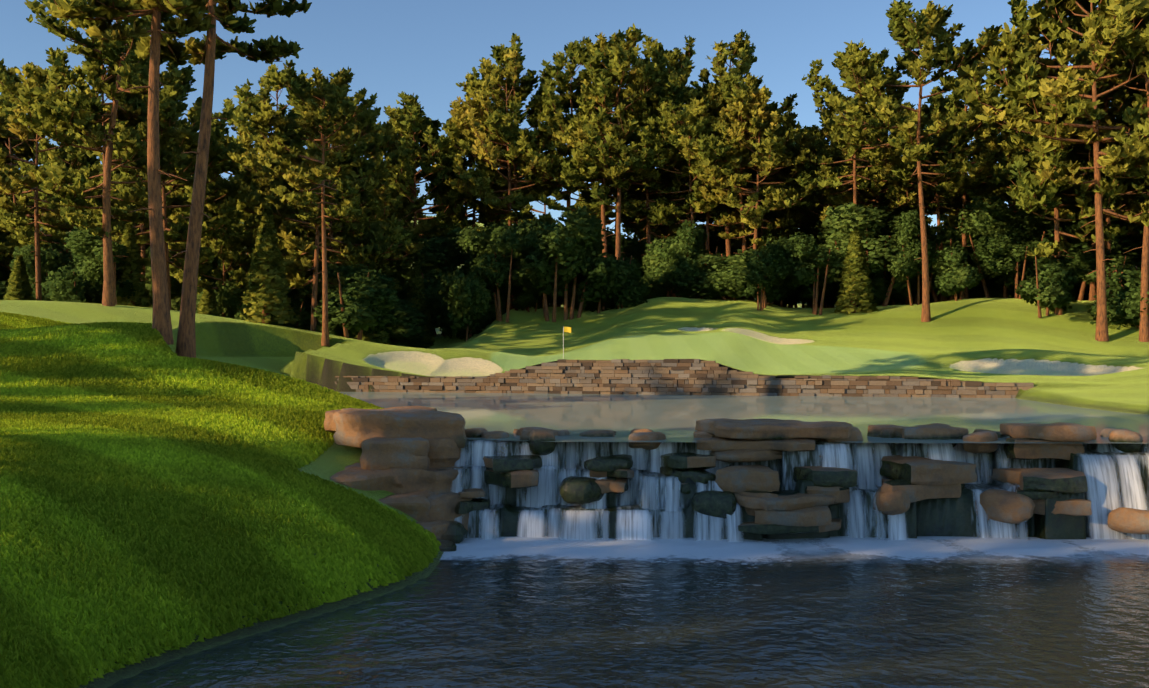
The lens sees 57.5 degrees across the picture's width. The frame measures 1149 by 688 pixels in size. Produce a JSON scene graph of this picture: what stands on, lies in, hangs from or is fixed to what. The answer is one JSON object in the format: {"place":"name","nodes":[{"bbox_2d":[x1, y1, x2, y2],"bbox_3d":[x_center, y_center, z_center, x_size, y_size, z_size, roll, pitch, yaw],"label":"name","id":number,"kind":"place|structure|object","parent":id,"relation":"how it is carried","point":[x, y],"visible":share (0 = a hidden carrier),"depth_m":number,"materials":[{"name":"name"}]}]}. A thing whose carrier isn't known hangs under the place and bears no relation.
{"place":"outdoors","nodes":[
{"label":"outdoors","id":0,"kind":"place"},
{"bbox_2d":[0,0,1110,237],"label":"sky","id":1,"kind":"structure","parent":0,"point":[423,48],"materials":[{"name":"blue"}]},
{"bbox_2d":[0,216,1148,687],"bbox_3d":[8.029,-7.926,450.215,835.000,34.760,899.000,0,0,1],"label":"grassy ground","id":2,"kind":"structure","parent":0,"point":[1066,358],"depth_m":73.09,"materials":[{"name":"green plant"}]},
{"bbox_2d":[3,254,33,300],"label":"young spruce","id":3,"kind":"object","parent":2,"relation":"on","point":[19,287],"visible":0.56,"depth_m":79.89,"materials":[{"name":"green plant"}]},
{"bbox_2d":[0,93,81,246],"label":"pine","id":4,"kind":"object","parent":2,"relation":"on","point":[23,150],"visible":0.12,"depth_m":112.02,"materials":[{"name":"green plant"}]},
{"bbox_2d":[8,242,83,300],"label":"tree","id":5,"kind":"object","parent":2,"relation":"on","point":[54,260],"visible":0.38,"depth_m":97.71,"materials":[{"name":"green plant"}]},
{"bbox_2d":[0,58,101,300],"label":"pine","id":6,"kind":"object","parent":2,"relation":"on","point":[10,86],"visible":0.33,"depth_m":88.23,"materials":[{"name":"green plant"}]},
{"bbox_2d":[0,132,137,270],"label":"pine","id":7,"kind":"object","parent":2,"relation":"on","point":[72,157],"visible":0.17,"depth_m":104.32,"materials":[{"name":"green plant"}]},
{"bbox_2d":[41,265,102,303],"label":"shrub","id":8,"kind":"object","parent":2,"relation":"on","point":[77,287],"visible":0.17,"depth_m":87.86,"materials":[{"name":"green plant"}]},
{"bbox_2d":[6,21,192,304],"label":"pine","id":9,"kind":"object","parent":2,"relation":"on","point":[42,103],"visible":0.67,"depth_m":70.62,"materials":[{"name":"green plant"}]},
{"bbox_2d":[63,226,135,298],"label":"tree","id":10,"kind":"object","parent":2,"relation":"on","point":[82,245],"visible":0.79,"depth_m":76.06,"materials":[{"name":"green plant"}]},
{"bbox_2d":[26,0,188,305],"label":"pine","id":11,"kind":"object","parent":2,"relation":"on","point":[134,72],"visible":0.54,"depth_m":68.76,"materials":[{"name":"green plant"}]},
{"bbox_2d":[24,0,214,344],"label":"pine","id":12,"kind":"object","parent":2,"relation":"on","point":[96,17],"visible":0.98,"depth_m":44.41,"materials":[{"name":"green plant"}]},
{"bbox_2d":[116,222,152,307],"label":"young spruce","id":13,"kind":"object","parent":2,"relation":"on","point":[131,270],"visible":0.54,"depth_m":79.77,"materials":[{"name":"green plant"}]},
{"bbox_2d":[77,100,226,280],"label":"pine","id":14,"kind":"object","parent":2,"relation":"on","point":[143,227],"visible":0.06,"depth_m":92.52,"materials":[{"name":"green plant"}]},
{"bbox_2d":[60,62,246,309],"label":"pine","id":15,"kind":"object","parent":2,"relation":"on","point":[181,89],"visible":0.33,"depth_m":80.64,"materials":[{"name":"green plant"}]},
{"bbox_2d":[129,245,211,312],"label":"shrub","id":16,"kind":"object","parent":2,"relation":"on","point":[175,286],"visible":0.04,"depth_m":98.85,"materials":[{"name":"green plant"}]},
{"bbox_2d":[197,284,219,316],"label":"young spruce","id":17,"kind":"object","parent":2,"relation":"on","point":[207,305],"visible":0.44,"depth_m":87.64,"materials":[{"name":"green plant"}]},
{"bbox_2d":[0,312,440,687],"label":"turf grass","id":18,"kind":"structure","parent":2,"relation":"on","point":[127,522],"depth_m":22.07,"materials":[{"name":"green plant"}]},
{"bbox_2d":[168,167,273,316],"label":"pine","id":19,"kind":"object","parent":2,"relation":"on","point":[227,241],"visible":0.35,"depth_m":89.16,"materials":[{"name":"green plant"}]},
{"bbox_2d":[196,277,246,318],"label":"shrub","id":20,"kind":"object","parent":2,"relation":"on","point":[227,302],"visible":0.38,"depth_m":89.29,"materials":[{"name":"green plant"}]},
{"bbox_2d":[134,0,311,357],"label":"pine","id":21,"kind":"object","parent":2,"relation":"on","point":[210,49],"visible":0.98,"depth_m":45.63,"materials":[{"name":"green plant"}]},
{"bbox_2d":[184,92,265,254],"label":"pine","id":22,"kind":"object","parent":2,"relation":"on","point":[235,168],"visible":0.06,"depth_m":117.14,"materials":[{"name":"green plant"}]},
{"bbox_2d":[209,59,316,239],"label":"pine","id":23,"kind":"object","parent":2,"relation":"on","point":[268,82],"visible":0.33,"depth_m":106.43,"materials":[{"name":"green plant"}]},
{"bbox_2d":[239,206,297,324],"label":"young spruce","id":24,"kind":"object","parent":2,"relation":"on","point":[266,279],"visible":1,"depth_m":75.09,"materials":[{"name":"green plant"}]},
{"bbox_2d":[233,302,319,331],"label":"shrub","id":25,"kind":"object","parent":2,"relation":"on","point":[300,323],"visible":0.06,"depth_m":95.57,"materials":[{"name":"green plant"}]},
{"bbox_2d":[244,209,326,306],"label":"tree","id":26,"kind":"object","parent":2,"relation":"on","point":[288,227],"visible":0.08,"depth_m":97.74,"materials":[{"name":"green plant"}]},
{"bbox_2d":[227,66,381,345],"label":"pine","id":27,"kind":"object","parent":2,"relation":"on","point":[341,114],"visible":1,"depth_m":73.85,"materials":[{"name":"green plant"}]},
{"bbox_2d":[237,77,413,331],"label":"pine","id":28,"kind":"object","parent":2,"relation":"on","point":[300,256],"visible":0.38,"depth_m":86.09,"materials":[{"name":"green plant"}]},
{"bbox_2d":[240,96,430,268],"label":"pine","id":29,"kind":"object","parent":2,"relation":"on","point":[389,202],"visible":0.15,"depth_m":99.81,"materials":[{"name":"green plant"}]},
{"bbox_2d":[313,290,364,336],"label":"shrub","id":30,"kind":"object","parent":2,"relation":"on","point":[334,328],"visible":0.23,"depth_m":81.28,"materials":[{"name":"green plant"}]},
{"bbox_2d":[299,258,396,305],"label":"tree","id":31,"kind":"object","parent":2,"relation":"on","point":[343,271],"visible":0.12,"depth_m":94.19,"materials":[{"name":"green plant"}]},
{"bbox_2d":[317,269,400,339],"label":"shrub","id":32,"kind":"object","parent":2,"relation":"on","point":[366,303],"visible":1,"depth_m":76.38,"materials":[{"name":"green plant"}]},
{"bbox_2d":[288,119,436,257],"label":"pine","id":33,"kind":"object","parent":2,"relation":"on","point":[425,225],"visible":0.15,"depth_m":110.29,"materials":[{"name":"green plant"}]},
{"bbox_2d":[327,206,406,296],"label":"pine","id":34,"kind":"object","parent":2,"relation":"on","point":[376,263],"visible":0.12,"depth_m":100.68,"materials":[{"name":"green plant"}]},
{"bbox_2d":[387,297,428,344],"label":"shrub","id":35,"kind":"object","parent":2,"relation":"on","point":[411,317],"visible":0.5,"depth_m":94.69,"materials":[{"name":"green plant"}]},
{"bbox_2d":[357,91,494,334],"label":"pine","id":36,"kind":"object","parent":2,"relation":"on","point":[412,123],"visible":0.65,"depth_m":108.66,"materials":[{"name":"green plant"}]},
{"bbox_2d":[398,235,470,335],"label":"tree","id":37,"kind":"object","parent":2,"relation":"on","point":[433,256],"visible":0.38,"depth_m":108.07,"materials":[{"name":"green plant"}]},
{"bbox_2d":[422,265,460,336],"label":"tree","id":38,"kind":"object","parent":2,"relation":"on","point":[433,285],"visible":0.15,"depth_m":105.46,"materials":[{"name":"green plant"}]},
{"bbox_2d":[431,269,494,340],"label":"shrub","id":39,"kind":"object","parent":2,"relation":"on","point":[467,300],"visible":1,"depth_m":97.27,"materials":[{"name":"green plant"}]},
{"bbox_2d":[413,134,519,269],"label":"pine","id":40,"kind":"object","parent":2,"relation":"on","point":[454,225],"visible":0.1,"depth_m":115.11,"materials":[{"name":"green plant"}]},
{"bbox_2d":[424,109,525,230],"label":"pine","id":41,"kind":"object","parent":2,"relation":"on","point":[461,217],"visible":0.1,"depth_m":115.67,"materials":[{"name":"green plant"}]},
{"bbox_2d":[444,224,520,309],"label":"tree","id":42,"kind":"object","parent":2,"relation":"on","point":[454,241],"visible":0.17,"depth_m":105.36,"materials":[{"name":"green plant"}]},
{"bbox_2d":[458,217,544,321],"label":"tree","id":43,"kind":"object","parent":2,"relation":"on","point":[497,278],"visible":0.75,"depth_m":99.08,"materials":[{"name":"green plant"}]},
{"bbox_2d":[432,49,574,308],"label":"pine","id":44,"kind":"object","parent":2,"relation":"on","point":[475,116],"visible":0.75,"depth_m":107.96,"materials":[{"name":"green plant"}]},
{"bbox_2d":[447,33,577,225],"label":"pine","id":45,"kind":"object","parent":2,"relation":"on","point":[502,61],"visible":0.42,"depth_m":110.58,"materials":[{"name":"green plant"}]},
{"bbox_2d":[507,231,604,321],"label":"tree","id":46,"kind":"object","parent":2,"relation":"on","point":[528,283],"visible":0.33,"depth_m":98.04,"materials":[{"name":"green plant"}]},
{"bbox_2d":[521,205,605,319],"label":"tree","id":47,"kind":"object","parent":2,"relation":"on","point":[585,227],"visible":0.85,"depth_m":96.11,"materials":[{"name":"green plant"}]},
{"bbox_2d":[515,36,625,219],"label":"pine","id":48,"kind":"object","parent":2,"relation":"on","point":[561,83],"visible":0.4,"depth_m":109.31,"materials":[{"name":"green plant"}]},
{"bbox_2d":[558,251,634,312],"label":"shrub","id":49,"kind":"object","parent":2,"relation":"on","point":[598,288],"visible":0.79,"depth_m":98.89,"materials":[{"name":"green plant"}]},
{"bbox_2d":[533,29,665,256],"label":"pine","id":50,"kind":"object","parent":2,"relation":"on","point":[600,150],"visible":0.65,"depth_m":105.28,"materials":[{"name":"green plant"}]},
{"bbox_2d":[555,23,681,259],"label":"pine","id":51,"kind":"object","parent":2,"relation":"on","point":[630,53],"visible":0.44,"depth_m":105.70,"materials":[{"name":"green plant"}]},
{"bbox_2d":[601,229,646,304],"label":"broadleaf tree","id":52,"kind":"object","parent":2,"relation":"on","point":[635,253],"visible":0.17,"depth_m":114.98,"materials":[{"name":"green plant"}]},
{"bbox_2d":[599,255,650,308],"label":"shrub","id":53,"kind":"object","parent":2,"relation":"on","point":[635,290],"visible":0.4,"depth_m":99.60,"materials":[{"name":"green plant"}]},
{"bbox_2d":[570,81,724,254],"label":"pine","id":54,"kind":"object","parent":2,"relation":"on","point":[633,221],"visible":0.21,"depth_m":110.07,"materials":[{"name":"green plant"}]},
{"bbox_2d":[607,34,703,296],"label":"pine","id":55,"kind":"object","parent":2,"relation":"on","point":[679,62],"visible":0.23,"depth_m":109.78,"materials":[{"name":"green plant"}]},
{"bbox_2d":[641,237,686,296],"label":"broadleaf tree","id":56,"kind":"object","parent":2,"relation":"on","point":[651,273],"visible":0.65,"depth_m":105.66,"materials":[{"name":"green plant"}]},
{"bbox_2d":[629,73,738,295],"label":"pine","id":57,"kind":"object","parent":2,"relation":"on","point":[671,103],"visible":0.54,"depth_m":105.93,"materials":[{"name":"green plant"}]},
{"bbox_2d":[335,359,1033,397],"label":"stone retaining wall","id":58,"kind":"structure","parent":2,"relation":"on","point":[713,377],"depth_m":61.48,"materials":[{"name":"brown stone"}]},
{"bbox_2d":[658,220,717,297],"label":"broadleaf tree","id":59,"kind":"object","parent":2,"relation":"on","point":[679,250],"visible":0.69,"depth_m":103.00,"materials":[{"name":"green plant"}]},
{"bbox_2d":[657,104,760,298],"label":"pine","id":60,"kind":"object","parent":2,"relation":"on","point":[716,213],"visible":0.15,"depth_m":108.44,"materials":[{"name":"green plant"}]},
{"bbox_2d":[673,249,758,299],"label":"shrub","id":61,"kind":"object","parent":2,"relation":"on","point":[725,277],"visible":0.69,"depth_m":100.98,"materials":[{"name":"green plant"}]},
{"bbox_2d":[324,406,1148,551],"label":"waterfall rocks","id":62,"kind":"object","parent":2,"relation":"on","point":[408,452],"visible":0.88,"depth_m":28.59,"materials":[{"name":"stone"}]},
{"bbox_2d":[675,71,797,298],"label":"pine","id":63,"kind":"object","parent":2,"relation":"on","point":[729,81],"visible":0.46,"depth_m":103.94,"materials":[{"name":"green plant"}]},
{"bbox_2d":[679,29,793,298],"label":"pine","id":64,"kind":"object","parent":2,"relation":"on","point":[740,47],"visible":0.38,"depth_m":107.09,"materials":[{"name":"green plant"}]},
{"bbox_2d":[696,85,817,299],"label":"pine","id":65,"kind":"object","parent":2,"relation":"on","point":[771,145],"visible":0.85,"depth_m":102.25,"materials":[{"name":"green plant"}]},
{"bbox_2d":[743,241,784,310],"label":"broadleaf tree","id":66,"kind":"object","parent":2,"relation":"on","point":[763,265],"visible":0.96,"depth_m":95.96,"materials":[{"name":"green plant"}]},
{"bbox_2d":[729,155,811,256],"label":"pine","id":67,"kind":"object","parent":2,"relation":"on","point":[787,231],"visible":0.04,"depth_m":113.11,"materials":[{"name":"green plant"}]},
{"bbox_2d":[754,244,798,304],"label":"shrub","id":68,"kind":"object","parent":2,"relation":"on","point":[782,292],"visible":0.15,"depth_m":100.74,"materials":[{"name":"green plant"}]},
{"bbox_2d":[754,236,799,307],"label":"broadleaf tree","id":69,"kind":"object","parent":2,"relation":"on","point":[781,270],"visible":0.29,"depth_m":96.85,"materials":[{"name":"green plant"}]},
{"bbox_2d":[438,440,1148,539],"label":"rock wall","id":70,"kind":"structure","parent":2,"relation":"on","point":[958,517],"depth_m":28.73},
{"bbox_2d":[451,440,1148,541],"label":"waterfall veils","id":71,"kind":"object","parent":70,"relation":"on","point":[636,528],"visible":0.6,"depth_m":28.44,"materials":[{"name":"white liquid"}]},
{"bbox_2d":[778,232,835,314],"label":"tree","id":72,"kind":"object","parent":2,"relation":"on","point":[806,249],"visible":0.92,"depth_m":96.83,"materials":[{"name":"green plant"}]},
{"bbox_2d":[770,125,850,243],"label":"pine","id":73,"kind":"object","parent":2,"relation":"on","point":[810,131],"visible":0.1,"depth_m":112.88,"materials":[{"name":"green plant"}]},
{"bbox_2d":[789,117,873,307],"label":"pine","id":74,"kind":"object","parent":2,"relation":"on","point":[832,154],"visible":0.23,"depth_m":110.09,"materials":[{"name":"green plant"}]},
{"bbox_2d":[773,108,911,248],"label":"pine","id":75,"kind":"object","parent":2,"relation":"on","point":[867,154],"visible":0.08,"depth_m":108.99,"materials":[{"name":"green plant"}]},
{"bbox_2d":[834,223,878,313],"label":"young spruce","id":76,"kind":"object","parent":2,"relation":"on","point":[856,287],"visible":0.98,"depth_m":96.00,"materials":[{"name":"green plant"}]},
{"bbox_2d":[795,48,929,306],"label":"pine","id":77,"kind":"object","parent":2,"relation":"on","point":[820,175],"visible":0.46,"depth_m":100.48,"materials":[{"name":"green plant"}]},
{"bbox_2d":[809,202,926,306],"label":"tree","id":78,"kind":"object","parent":2,"relation":"on","point":[870,221],"visible":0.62,"depth_m":97.86,"materials":[{"name":"green plant"}]},
{"bbox_2d":[835,275,914,303],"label":"shrub","id":79,"kind":"object","parent":2,"relation":"on","point":[879,290],"visible":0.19,"depth_m":98.81,"materials":[{"name":"green plant"}]},
{"bbox_2d":[819,98,932,237],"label":"pine","id":80,"kind":"object","parent":2,"relation":"on","point":[904,195],"visible":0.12,"depth_m":104.90,"materials":[{"name":"green plant"}]},
{"bbox_2d":[870,238,914,303],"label":"broadleaf tree","id":81,"kind":"object","parent":2,"relation":"on","point":[884,275],"visible":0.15,"depth_m":99.74,"materials":[{"name":"green plant"}]},
{"bbox_2d":[821,0,1002,321],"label":"pine","id":82,"kind":"object","parent":2,"relation":"on","point":[928,24],"visible":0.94,"depth_m":89.81,"materials":[{"name":"green plant"}]},
{"bbox_2d":[887,209,948,305],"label":"broadleaf tree","id":83,"kind":"object","parent":2,"relation":"on","point":[911,250],"visible":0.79,"depth_m":95.95,"materials":[{"name":"green plant"}]},
{"bbox_2d":[869,90,991,301],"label":"pine","id":84,"kind":"object","parent":2,"relation":"on","point":[931,199],"visible":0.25,"depth_m":103.47,"materials":[{"name":"green plant"}]},
{"bbox_2d":[930,244,984,300],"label":"broadleaf tree","id":85,"kind":"object","parent":2,"relation":"on","point":[954,276],"visible":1,"depth_m":95.31,"materials":[{"name":"green plant"}]},
{"bbox_2d":[902,60,1014,298],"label":"pine","id":86,"kind":"object","parent":2,"relation":"on","point":[985,138],"visible":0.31,"depth_m":100.89,"materials":[{"name":"green plant"}]},
{"bbox_2d":[928,226,989,302],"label":"broadleaf tree","id":87,"kind":"object","parent":2,"relation":"on","point":[953,235],"visible":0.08,"depth_m":105.13,"materials":[{"name":"green plant"}]},
{"bbox_2d":[957,277,1013,297],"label":"shrub","id":88,"kind":"object","parent":2,"relation":"on","point":[995,290],"visible":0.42,"depth_m":104.65,"materials":[{"name":"green plant"}]},
{"bbox_2d":[943,129,1034,237],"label":"pine","id":89,"kind":"object","parent":2,"relation":"on","point":[1001,193],"visible":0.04,"depth_m":107.30,"materials":[{"name":"green plant"}]},
{"bbox_2d":[969,233,1033,298],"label":"broadleaf tree","id":90,"kind":"object","parent":2,"relation":"on","point":[992,257],"visible":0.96,"depth_m":95.16,"materials":[{"name":"green plant"}]},
{"bbox_2d":[957,196,1049,297],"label":"broadleaf tree","id":91,"kind":"object","parent":2,"relation":"on","point":[997,217],"visible":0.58,"depth_m":97.38,"materials":[{"name":"green plant"}]},
{"bbox_2d":[964,231,1073,295],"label":"broadleaf tree","id":92,"kind":"object","parent":2,"relation":"on","point":[1030,270],"visible":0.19,"depth_m":98.33,"materials":[{"name":"green plant"}]},
{"bbox_2d":[938,0,1148,340],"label":"pine","id":93,"kind":"object","parent":2,"relation":"on","point":[1038,79],"visible":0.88,"depth_m":83.44,"materials":[{"name":"green plant"}]},
{"bbox_2d":[1015,251,1078,317],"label":"broadleaf tree","id":94,"kind":"object","parent":2,"relation":"on","point":[1049,287],"visible":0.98,"depth_m":87.84,"materials":[{"name":"green plant"}]},
{"bbox_2d":[982,0,1148,314],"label":"pine","id":95,"kind":"object","parent":2,"relation":"on","point":[1036,197],"visible":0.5,"depth_m":87.37,"materials":[{"name":"green plant"}]},
{"bbox_2d":[998,47,1140,221],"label":"pine","id":96,"kind":"object","parent":2,"relation":"on","point":[1101,98],"visible":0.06,"depth_m":95.76,"materials":[{"name":"green plant"}]},
{"bbox_2d":[1011,212,1128,300],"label":"broadleaf tree","id":97,"kind":"object","parent":2,"relation":"on","point":[1079,223],"visible":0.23,"depth_m":96.67,"materials":[{"name":"green plant"}]},
{"bbox_2d":[1004,49,1145,300],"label":"pine","id":98,"kind":"object","parent":2,"relation":"on","point":[1122,97],"visible":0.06,"depth_m":93.13,"materials":[{"name":"green plant"}]},
{"bbox_2d":[1053,223,1137,295],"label":"tree","id":99,"kind":"object","parent":2,"relation":"on","point":[1115,246],"visible":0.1,"depth_m":94.46,"materials":[{"name":"green plant"}]},
{"bbox_2d":[1067,245,1134,296],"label":"tree","id":100,"kind":"object","parent":2,"relation":"on","point":[1085,265],"visible":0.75,"depth_m":92.66,"materials":[{"name":"green plant"}]},
{"bbox_2d":[1057,5,1148,341],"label":"pine","id":101,"kind":"object","parent":2,"relation":"on","point":[1140,156],"visible":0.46,"depth_m":82.38,"materials":[{"name":"green plant"}]},
{"bbox_2d":[1086,265,1148,329],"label":"shrub","id":102,"kind":"object","parent":2,"relation":"on","point":[1123,303],"visible":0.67,"depth_m":84.77,"materials":[{"name":"green plant"}]},
{"bbox_2d":[108,536,1148,687],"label":"pond water","id":103,"kind":"structure","parent":0,"point":[820,618],"depth_m":18.98,"materials":[{"name":"blue liquid"}]},
{"bbox_2d":[440,536,1148,570],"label":"water foam","id":104,"kind":"object","parent":103,"relation":"on","point":[725,550],"depth_m":26.57,"materials":[{"name":"white liquid"}]},
{"bbox_2d":[340,392,1148,443],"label":"pond water","id":105,"kind":"structure","parent":0,"point":[673,418],"depth_m":43.56,"materials":[{"name":"grey liquid"}]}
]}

